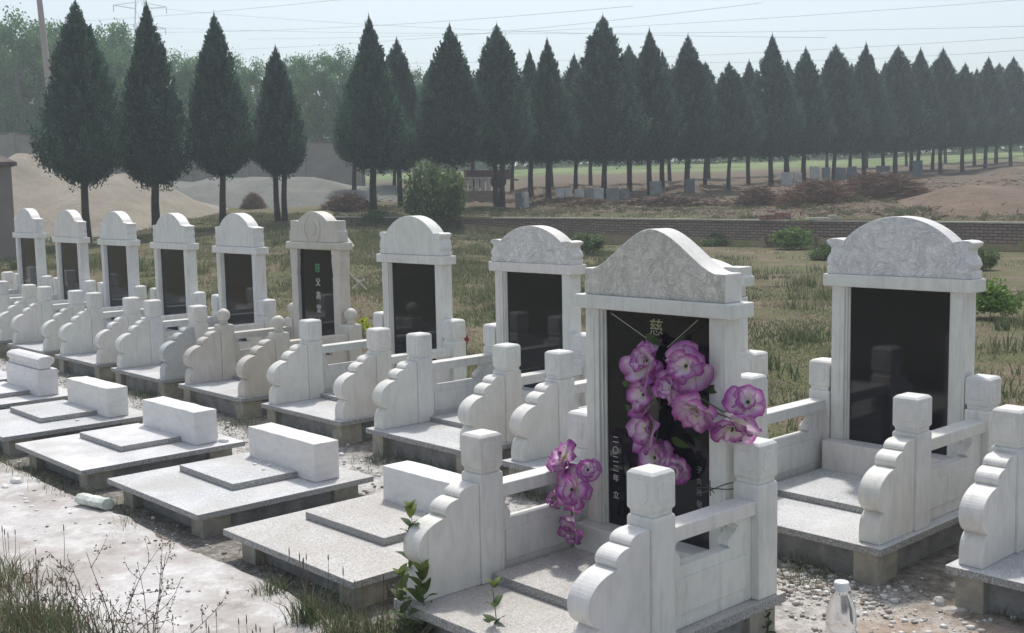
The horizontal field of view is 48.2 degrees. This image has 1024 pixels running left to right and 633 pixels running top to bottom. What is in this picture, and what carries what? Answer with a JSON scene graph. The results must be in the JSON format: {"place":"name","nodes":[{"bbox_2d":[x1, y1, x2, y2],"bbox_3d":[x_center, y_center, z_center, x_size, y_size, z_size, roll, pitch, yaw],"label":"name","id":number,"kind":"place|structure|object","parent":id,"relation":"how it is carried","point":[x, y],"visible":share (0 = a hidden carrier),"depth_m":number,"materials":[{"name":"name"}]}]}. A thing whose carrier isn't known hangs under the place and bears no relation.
{"place":"outdoors","nodes":[
{"label":"outdoors","id":0,"kind":"place"},
{"bbox_2d":[0,462,333,632],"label":"path","id":1,"kind":"structure","parent":0,"point":[212,580],"depth_m":5.48,"materials":[{"name":"concrete"}]},
{"bbox_2d":[4,557,60,611],"bbox_3d":[-2.039,1.164,4.858,0.226,0.301,0.174,-4,7,-26],"label":"dry weed","id":2,"kind":"object","parent":1,"relation":"on","point":[27,584],"visible":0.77,"depth_m":4.85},
{"bbox_2d":[0,529,100,603],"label":"grass tuft","id":3,"kind":"object","parent":1,"relation":"on","point":[3,573],"visible":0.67,"depth_m":5.30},
{"bbox_2d":[0,524,107,632],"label":"grass tuft","id":4,"kind":"object","parent":1,"relation":"on","point":[5,607],"visible":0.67,"depth_m":4.76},
{"bbox_2d":[0,560,125,632],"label":"grass tuft","id":5,"kind":"object","parent":1,"relation":"on","point":[40,620],"visible":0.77,"depth_m":4.68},
{"bbox_2d":[25,579,135,632],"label":"grass tuft","id":6,"kind":"object","parent":1,"relation":"on","point":[74,626],"visible":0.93,"depth_m":4.47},
{"bbox_2d":[74,493,114,509],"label":"broken column","id":7,"kind":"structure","parent":1,"relation":"on","point":[94,501],"depth_m":6.59,"materials":[{"name":"stone"}]},
{"bbox_2d":[45,535,183,632],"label":"dry weed","id":8,"kind":"object","parent":1,"relation":"on","point":[85,604],"visible":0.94,"depth_m":4.43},
{"bbox_2d":[81,536,228,632],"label":"dry weed","id":9,"kind":"object","parent":1,"relation":"on","point":[159,591],"visible":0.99,"depth_m":4.36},
{"bbox_2d":[247,557,298,598],"bbox_3d":[-1.073,1.175,5.162,0.277,0.169,0.260,3,7,34],"label":"grass tuft","id":10,"kind":"object","parent":1,"relation":"on","point":[276,583],"visible":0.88,"depth_m":5.16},
{"bbox_2d":[265,550,347,631],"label":"grass tuft","id":11,"kind":"object","parent":1,"relation":"on","point":[307,606],"visible":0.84,"depth_m":4.78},
{"bbox_2d":[306,568,383,632],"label":"grass tuft","id":12,"kind":"object","parent":1,"relation":"on","point":[337,627],"visible":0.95,"depth_m":4.63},
{"bbox_2d":[0,148,1023,632],"bbox_3d":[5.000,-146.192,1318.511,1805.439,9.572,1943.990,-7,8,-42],"label":"ground","id":13,"kind":"structure","parent":0,"point":[936,580],"depth_m":15.05,"materials":[{"name":"soil"}]},
{"bbox_2d":[0,155,16,259],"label":"brick hut","id":14,"kind":"object","parent":13,"relation":"on","point":[7,241],"visible":0.72,"depth_m":29.76,"materials":[{"name":"grey brick"}]},
{"bbox_2d":[0,2,55,133],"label":"poplar tree","id":15,"kind":"object","parent":13,"relation":"on","point":[27,59],"visible":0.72,"depth_m":73.87,"materials":[{"name":"green plant"}]},
{"bbox_2d":[8,208,52,304],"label":"railed grave","id":16,"kind":"object","parent":13,"relation":"on","point":[29,235],"visible":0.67,"depth_m":14.71,"materials":[{"name":"stone"}]},
{"bbox_2d":[0,381,67,409],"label":"grave platform","id":17,"kind":"structure","parent":13,"relation":"on","point":[11,395],"depth_m":9.62,"materials":[{"name":"stone"}]},
{"bbox_2d":[6,362,58,396],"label":"stone block","id":18,"kind":"structure","parent":17,"relation":"on","point":[38,382],"depth_m":9.70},
{"bbox_2d":[7,349,53,369],"bbox_3d":[-4.178,0.366,9.915,0.144,0.105,0.740,-7,8,-42],"label":"moulded stone","id":19,"kind":"object","parent":18,"relation":"on","point":[30,359],"visible":1,"depth_m":9.78,"materials":[{"name":"white stone"}]},
{"bbox_2d":[11,18,72,132],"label":"poplar tree","id":20,"kind":"object","parent":13,"relation":"on","point":[56,30],"visible":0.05,"depth_m":77.83,"materials":[{"name":"green plant"}]},
{"bbox_2d":[0,210,95,355],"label":"railed grave","id":21,"kind":"object","parent":13,"relation":"on","point":[71,239],"visible":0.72,"depth_m":13.64,"materials":[{"name":"stone"}]},
{"bbox_2d":[37,0,59,140],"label":"utility pole","id":22,"kind":"object","parent":13,"relation":"on","point":[44,47],"visible":0.36,"depth_m":50.84,"materials":[{"name":"concrete"}]},
{"bbox_2d":[0,400,142,455],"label":"grave platform","id":23,"kind":"structure","parent":13,"relation":"on","point":[33,422],"depth_m":8.54,"materials":[{"name":"stone"}]},
{"bbox_2d":[67,376,128,417],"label":"stone block","id":24,"kind":"structure","parent":23,"relation":"on","point":[107,399],"depth_m":8.73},
{"bbox_2d":[7,211,146,366],"bbox_3d":[-4.765,-0.313,12.532,1.200,1.651,1.054,-7,8,-42],"label":"railed grave","id":25,"kind":"object","parent":13,"relation":"on","point":[39,324],"visible":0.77,"depth_m":12.61,"materials":[{"name":"stone"}]},
{"bbox_2d":[24,0,137,242],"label":"juniper tree","id":26,"kind":"object","parent":13,"relation":"on","point":[78,59],"visible":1,"depth_m":34.36,"materials":[{"name":"green plant"}]},
{"bbox_2d":[0,133,191,181],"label":"concrete wall","id":27,"kind":"structure","parent":13,"relation":"on","point":[11,144],"depth_m":69.10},
{"bbox_2d":[65,31,132,126],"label":"poplar tree","id":28,"kind":"object","parent":13,"relation":"on","point":[113,59],"visible":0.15,"depth_m":74.39,"materials":[{"name":"green plant"}]},
{"bbox_2d":[92,17,134,111],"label":"poplar tree","id":29,"kind":"object","parent":13,"relation":"on","point":[115,38],"visible":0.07,"depth_m":77.80,"materials":[{"name":"green plant"}]},
{"bbox_2d":[9,153,227,240],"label":"sand heap","id":30,"kind":"object","parent":13,"relation":"on","point":[47,197],"visible":0.52,"depth_m":42.48,"materials":[{"name":"sand"}]},
{"bbox_2d":[15,423,244,490],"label":"grave platform","id":31,"kind":"structure","parent":13,"relation":"on","point":[95,459],"depth_m":7.53,"materials":[{"name":"stone"}]},
{"bbox_2d":[142,396,217,444],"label":"stone block","id":32,"kind":"structure","parent":31,"relation":"on","point":[191,423],"depth_m":7.73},
{"bbox_2d":[55,213,205,380],"bbox_3d":[-3.850,-0.214,11.544,1.200,1.632,1.054,-7,8,-42],"label":"railed grave","id":33,"kind":"object","parent":13,"relation":"on","point":[90,335],"visible":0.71,"depth_m":11.61,"materials":[{"name":"stone"}]},
{"bbox_2d":[112,0,202,233],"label":"juniper tree","id":34,"kind":"object","parent":13,"relation":"on","point":[160,157],"visible":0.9,"depth_m":35.96,"materials":[{"name":"green plant"}]},
{"bbox_2d":[170,52,213,137],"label":"poplar tree","id":35,"kind":"object","parent":13,"relation":"on","point":[184,74],"visible":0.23,"depth_m":75.92,"materials":[{"name":"green plant"}]},
{"bbox_2d":[111,213,276,397],"bbox_3d":[-2.935,-0.124,10.556,1.200,1.631,1.054,-7,8,-42],"label":"railed grave","id":36,"kind":"object","parent":13,"relation":"on","point":[151,354],"visible":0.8,"depth_m":10.61,"materials":[{"name":"stone"}]},
{"bbox_2d":[184,9,259,224],"bbox_3d":[-9.730,-6.162,38.052,2.519,7.975,2.740,-1,6,-1],"label":"juniper tree","id":37,"kind":"object","parent":13,"relation":"on","point":[222,116],"visible":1,"depth_m":37.54,"materials":[{"name":"green plant"}]},
{"bbox_2d":[107,452,373,537],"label":"grave platform","id":38,"kind":"structure","parent":13,"relation":"on","point":[209,498],"depth_m":6.50,"materials":[{"name":"stone"}]},
{"bbox_2d":[248,422,339,482],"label":"stone block","id":39,"kind":"structure","parent":38,"relation":"on","point":[309,456],"depth_m":6.71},
{"bbox_2d":[235,54,270,136],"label":"poplar tree","id":40,"kind":"object","parent":13,"relation":"on","point":[250,76],"visible":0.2,"depth_m":76.13,"materials":[{"name":"green plant"}]},
{"bbox_2d":[178,211,361,419],"bbox_3d":[-2.021,-0.041,9.566,1.200,1.646,1.054,-7,8,-42],"label":"railed grave","id":41,"kind":"object","parent":13,"relation":"on","point":[224,373],"visible":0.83,"depth_m":9.62,"materials":[{"name":"stone"}]},
{"bbox_2d":[184,138,361,185],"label":"concrete wall","id":42,"kind":"structure","parent":13,"relation":"on","point":[324,161],"depth_m":69.98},
{"bbox_2d":[251,45,310,221],"bbox_3d":[-8.058,-5.984,39.588,2.200,6.876,2.431,-7,8,-42],"label":"juniper tree","id":43,"kind":"object","parent":13,"relation":"on","point":[283,154],"visible":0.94,"depth_m":39.21,"materials":[{"name":"green plant"}]},
{"bbox_2d":[169,177,419,207],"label":"gravel heap","id":44,"kind":"object","parent":13,"relation":"on","point":[308,191],"visible":0.58,"depth_m":54.85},
{"bbox_2d":[239,191,266,209],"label":"brush pile","id":45,"kind":"object","parent":44,"relation":"on","point":[253,201],"visible":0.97,"depth_m":51.30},
{"bbox_2d":[283,52,319,140],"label":"poplar tree","id":46,"kind":"object","parent":13,"relation":"on","point":[291,68],"visible":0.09,"depth_m":80.06,"materials":[{"name":"green plant"}]},
{"bbox_2d":[289,44,342,141],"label":"poplar tree","id":47,"kind":"object","parent":13,"relation":"on","point":[319,127],"visible":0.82,"depth_m":76.17,"materials":[{"name":"green plant"}]},
{"bbox_2d":[223,492,429,608],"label":"grave platform","id":48,"kind":"structure","parent":13,"relation":"on","point":[359,541],"depth_m":5.44,"materials":[{"name":"stone"}]},
{"bbox_2d":[383,461,461,512],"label":"stone block","id":49,"kind":"structure","parent":48,"relation":"on","point":[425,485],"depth_m":5.85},
{"bbox_2d":[310,43,355,141],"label":"poplar tree","id":50,"kind":"object","parent":13,"relation":"on","point":[338,65],"visible":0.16,"depth_m":77.95,"materials":[{"name":"green plant"}]},
{"bbox_2d":[314,190,378,211],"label":"brush pile","id":51,"kind":"object","parent":13,"relation":"on","point":[347,202],"visible":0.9,"depth_m":46.30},
{"bbox_2d":[330,73,366,189],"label":"juniper tree","id":52,"kind":"object","parent":13,"relation":"on","point":[354,185],"visible":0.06,"depth_m":55.17,"materials":[{"name":"green plant"}]},
{"bbox_2d":[261,215,466,445],"bbox_3d":[-1.105,0.066,8.579,1.200,1.611,1.054,-7,8,-42],"label":"railed grave","id":53,"kind":"object","parent":13,"relation":"on","point":[417,259],"visible":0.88,"depth_m":8.63,"materials":[{"name":"stone"}]},
{"bbox_2d":[331,12,411,211],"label":"juniper tree","id":54,"kind":"object","parent":13,"relation":"on","point":[368,98],"visible":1,"depth_m":41.63,"materials":[{"name":"green plant"}]},
{"bbox_2d":[340,574,403,632],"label":"grass tuft","id":55,"kind":"object","parent":13,"relation":"on","point":[381,626],"visible":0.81,"depth_m":4.58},
{"bbox_2d":[380,36,423,205],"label":"juniper tree","id":56,"kind":"object","parent":13,"relation":"on","point":[403,76],"visible":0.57,"depth_m":48.12,"materials":[{"name":"green plant"}]},
{"bbox_2d":[386,563,419,632],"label":"leafy plant","id":57,"kind":"object","parent":13,"relation":"on","point":[403,580],"visible":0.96,"depth_m":4.45,"materials":[{"name":"green plant"}]},
{"bbox_2d":[395,499,419,631],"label":"leafy plant","id":58,"kind":"object","parent":13,"relation":"on","point":[410,508],"visible":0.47,"depth_m":4.58,"materials":[{"name":"green plant"}]},
{"bbox_2d":[399,559,436,632],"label":"leafy plant","id":59,"kind":"object","parent":13,"relation":"on","point":[420,586],"visible":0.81,"depth_m":4.46,"materials":[{"name":"green plant"}]},
{"bbox_2d":[395,157,471,221],"bbox_3d":[-2.748,-4.100,39.348,2.560,2.787,2.534,-3,6,-17],"label":"bush","id":60,"kind":"object","parent":13,"relation":"on","point":[417,204],"visible":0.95,"depth_m":38.97,"materials":[{"name":"green plant"}]},
{"bbox_2d":[407,21,496,172],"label":"juniper tree","id":61,"kind":"object","parent":13,"relation":"on","point":[443,118],"visible":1,"depth_m":44.05,"materials":[{"name":"green plant"}]},
{"bbox_2d":[366,225,586,473],"bbox_3d":[-0.190,0.188,7.594,1.200,1.546,1.054,-7,8,-42],"label":"railed grave","id":62,"kind":"object","parent":13,"relation":"on","point":[421,411],"visible":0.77,"depth_m":7.70,"materials":[{"name":"stone"}]},
{"bbox_2d":[464,169,517,187],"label":"farm trailer","id":63,"kind":"object","parent":13,"relation":"on","point":[478,173],"visible":0.4,"depth_m":60.70,"materials":[{"name":"red paint"}]},
{"bbox_2d":[462,22,536,206],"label":"juniper tree","id":64,"kind":"object","parent":13,"relation":"on","point":[496,76],"visible":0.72,"depth_m":45.81,"materials":[{"name":"green plant"}]},
{"bbox_2d":[0,355,1016,632],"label":"rubble","id":65,"kind":"object","parent":13,"relation":"on","point":[868,601],"visible":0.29,"depth_m":4.92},
{"bbox_2d":[0,351,1023,631],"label":"weeds","id":66,"kind":"object","parent":13,"relation":"on","point":[374,459],"visible":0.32,"depth_m":7.04,"materials":[{"name":"green plant"}]},
{"bbox_2d":[512,49,541,196],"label":"juniper tree","id":67,"kind":"object","parent":13,"relation":"on","point":[529,66],"visible":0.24,"depth_m":53.39,"materials":[{"name":"green plant"}]},
{"bbox_2d":[517,38,581,197],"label":"juniper tree","id":68,"kind":"object","parent":13,"relation":"on","point":[552,114],"visible":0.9,"depth_m":47.81,"materials":[{"name":"green plant"}]},
{"bbox_2d":[561,53,590,190],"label":"juniper tree","id":69,"kind":"object","parent":13,"relation":"on","point":[568,83],"visible":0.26,"depth_m":55.42,"materials":[{"name":"green plant"}]},
{"bbox_2d":[569,231,609,253],"bbox_3d":[1.956,-1.925,30.303,1.137,0.692,1.125,-3,6,-17],"label":"bush","id":70,"kind":"object","parent":13,"relation":"on","point":[594,243],"visible":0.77,"depth_m":30.14,"materials":[{"name":"green plant"}]},
{"bbox_2d":[394,228,785,632],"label":"railed grave","id":71,"kind":"object","parent":13,"relation":"on","point":[657,550],"visible":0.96,"depth_m":4.53,"materials":[{"name":"stone"}]},
{"bbox_2d":[545,439,601,544],"bbox_3d":[0.246,0.760,4.886,0.170,0.452,0.291,-5,7,-31],"label":"flower bunch","id":72,"kind":"object","parent":71,"relation":"hanging from","point":[573,488],"visible":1,"depth_m":4.84,"materials":[{"name":"purple plastic"}]},
{"bbox_2d":[611,313,717,484],"bbox_3d":[0.594,0.345,4.609,0.211,0.680,0.624,-6,8,-38],"label":"flower garland","id":73,"kind":"object","parent":71,"relation":"attached to","point":[683,379],"visible":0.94,"depth_m":4.61,"materials":[{"name":"purple plastic"}]},
{"bbox_2d":[701,384,765,443],"bbox_3d":[0.827,0.382,4.410,0.301,0.244,0.178,3,7,31],"label":"flower spray","id":74,"kind":"object","parent":71,"relation":"attached to","point":[745,404],"visible":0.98,"depth_m":4.37,"materials":[{"name":"purple plastic"}]},
{"bbox_2d":[560,13,653,196],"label":"juniper tree","id":75,"kind":"object","parent":13,"relation":"on","point":[605,69],"visible":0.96,"depth_m":49.77,"materials":[{"name":"green plant"}]},
{"bbox_2d":[607,44,639,190],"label":"juniper tree","id":76,"kind":"object","parent":13,"relation":"on","point":[632,57],"visible":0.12,"depth_m":58.06,"materials":[{"name":"green plant"}]},
{"bbox_2d":[502,258,767,494],"bbox_3d":[0.726,0.365,6.614,1.200,1.371,1.054,-7,8,-42],"label":"railed grave","id":77,"kind":"object","parent":13,"relation":"on","point":[538,425],"visible":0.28,"depth_m":6.66,"materials":[{"name":"stone"}]},
{"bbox_2d":[627,27,688,194],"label":"juniper tree","id":78,"kind":"object","parent":13,"relation":"on","point":[651,81],"visible":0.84,"depth_m":52.08,"materials":[{"name":"green plant"}]},
{"bbox_2d":[615,193,732,206],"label":"brush pile","id":79,"kind":"object","parent":13,"relation":"on","point":[686,200],"visible":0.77,"depth_m":44.27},
{"bbox_2d":[334,216,1023,244],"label":"brick wall","id":80,"kind":"structure","parent":13,"relation":"on","point":[1010,233],"depth_m":35.74,"materials":[{"name":"brick"}]},
{"bbox_2d":[353,173,1023,220],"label":"litter","id":81,"kind":"object","parent":13,"relation":"on","point":[777,183],"visible":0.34,"depth_m":42.44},
{"bbox_2d":[657,35,722,191],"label":"juniper tree","id":82,"kind":"object","parent":13,"relation":"on","point":[689,82],"visible":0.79,"depth_m":53.90,"materials":[{"name":"green plant"}]},
{"bbox_2d":[365,144,1023,173],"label":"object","id":83,"kind":"object","parent":13,"relation":"on","point":[479,164],"visible":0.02,"depth_m":129.93,"materials":[{"name":"green plant"}]},
{"bbox_2d":[696,61,717,184],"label":"juniper tree","id":84,"kind":"object","parent":13,"relation":"on","point":[711,83],"visible":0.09,"depth_m":62.34,"materials":[{"name":"green plant"}]},
{"bbox_2d":[707,60,765,190],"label":"juniper tree","id":85,"kind":"object","parent":13,"relation":"on","point":[731,93],"visible":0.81,"depth_m":56.10,"materials":[{"name":"green plant"}]},
{"bbox_2d":[733,60,756,183],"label":"juniper tree","id":86,"kind":"object","parent":13,"relation":"on","point":[749,72],"visible":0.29,"depth_m":64.91,"materials":[{"name":"green plant"}]},
{"bbox_2d":[727,186,778,207],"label":"brush pile","id":87,"kind":"object","parent":13,"relation":"on","point":[762,196],"visible":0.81,"depth_m":42.40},
{"bbox_2d":[746,31,808,185],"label":"juniper tree","id":88,"kind":"object","parent":13,"relation":"on","point":[783,129],"visible":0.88,"depth_m":58.49,"materials":[{"name":"green plant"}]},
{"bbox_2d":[768,225,814,249],"bbox_3d":[8.121,-2.221,33.172,1.411,0.877,1.394,1,7,21],"label":"bush","id":89,"kind":"object","parent":13,"relation":"on","point":[796,237],"visible":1,"depth_m":32.92,"materials":[{"name":"green plant"}]},
{"bbox_2d":[785,47,836,182],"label":"juniper tree","id":90,"kind":"object","parent":13,"relation":"on","point":[818,130],"visible":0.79,"depth_m":60.58,"materials":[{"name":"green plant"}]},
{"bbox_2d":[768,176,863,206],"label":"brush pile","id":91,"kind":"object","parent":13,"relation":"on","point":[819,191],"visible":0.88,"depth_m":41.38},
{"bbox_2d":[826,579,856,632],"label":"plastic bottle","id":92,"kind":"object","parent":13,"relation":"on","point":[841,615],"visible":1,"depth_m":4.14,"materials":[{"name":"white"}]},
{"bbox_2d":[816,44,872,180],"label":"juniper tree","id":93,"kind":"object","parent":13,"relation":"on","point":[836,73],"visible":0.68,"depth_m":62.45,"materials":[{"name":"green plant"}]},
{"bbox_2d":[741,216,1001,585],"bbox_3d":[1.647,0.333,5.604,1.200,1.616,1.054,-7,8,-42],"label":"railed grave","id":94,"kind":"object","parent":13,"relation":"on","point":[884,451],"visible":0.77,"depth_m":5.72,"materials":[{"name":"stone"}]},
{"bbox_2d":[849,40,904,174],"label":"juniper tree","id":95,"kind":"object","parent":13,"relation":"on","point":[866,74],"visible":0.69,"depth_m":64.61,"materials":[{"name":"green plant"}]},
{"bbox_2d":[839,169,935,200],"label":"brush pile","id":96,"kind":"object","parent":13,"relation":"on","point":[881,186],"visible":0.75,"depth_m":43.32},
{"bbox_2d":[879,44,933,174],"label":"juniper tree","id":97,"kind":"object","parent":13,"relation":"on","point":[902,90],"visible":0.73,"depth_m":66.88,"materials":[{"name":"green plant"}]},
{"bbox_2d":[901,47,955,159],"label":"juniper tree","id":98,"kind":"object","parent":13,"relation":"on","point":[920,69],"visible":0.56,"depth_m":68.82,"materials":[{"name":"green plant"}]},
{"bbox_2d":[930,48,977,172],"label":"juniper tree","id":99,"kind":"object","parent":13,"relation":"on","point":[943,71],"visible":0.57,"depth_m":70.52,"materials":[{"name":"green plant"}]},
{"bbox_2d":[895,185,1023,209],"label":"dirt mound","id":100,"kind":"object","parent":13,"relation":"on","point":[989,194],"visible":0.63,"depth_m":38.22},
{"bbox_2d":[952,61,994,171],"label":"juniper tree","id":101,"kind":"object","parent":13,"relation":"on","point":[974,99],"visible":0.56,"depth_m":72.60,"materials":[{"name":"green plant"}]},
{"bbox_2d":[931,201,1023,215],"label":"dirt mound","id":102,"kind":"object","parent":13,"relation":"on","point":[970,208],"visible":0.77,"depth_m":34.16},
{"bbox_2d":[945,404,1023,619],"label":"railed grave","id":103,"kind":"object","parent":13,"relation":"on","point":[986,568],"visible":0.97,"depth_m":4.66,"materials":[{"name":"stone"}]},
{"bbox_2d":[978,247,1003,270],"bbox_3d":[9.755,-1.168,23.855,0.812,0.672,0.804,-3,6,-17],"label":"bush","id":104,"kind":"object","parent":13,"relation":"on","point":[989,259],"visible":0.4,"depth_m":23.73,"materials":[{"name":"green plant"}]},
{"bbox_2d":[975,56,1020,168],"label":"juniper tree","id":105,"kind":"object","parent":13,"relation":"on","point":[994,94],"visible":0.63,"depth_m":74.73,"materials":[{"name":"green plant"}]},
{"bbox_2d":[976,277,1023,318],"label":"bush","id":106,"kind":"object","parent":13,"relation":"on","point":[992,298],"visible":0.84,"depth_m":15.09,"materials":[{"name":"green plant"}]},
{"bbox_2d":[1000,56,1023,165],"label":"juniper tree","id":107,"kind":"object","parent":13,"relation":"on","point":[1012,77],"visible":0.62,"depth_m":77.24,"materials":[{"name":"green plant"}]},
{"bbox_2d":[0,196,1023,438],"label":"grass","id":108,"kind":"structure","parent":0,"point":[361,235],"depth_m":22.77,"materials":[{"name":"plant"}]},
{"bbox_2d":[0,0,1023,170],"label":"sky","id":109,"kind":"structure","parent":0,"point":[993,17],"materials":[{"name":"white"}]},
{"bbox_2d":[597,244,1023,321],"bbox_3d":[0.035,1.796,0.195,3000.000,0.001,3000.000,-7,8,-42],"label":"terrain","id":110,"kind":"structure","parent":0,"point":[1012,275],"depth_m":26.64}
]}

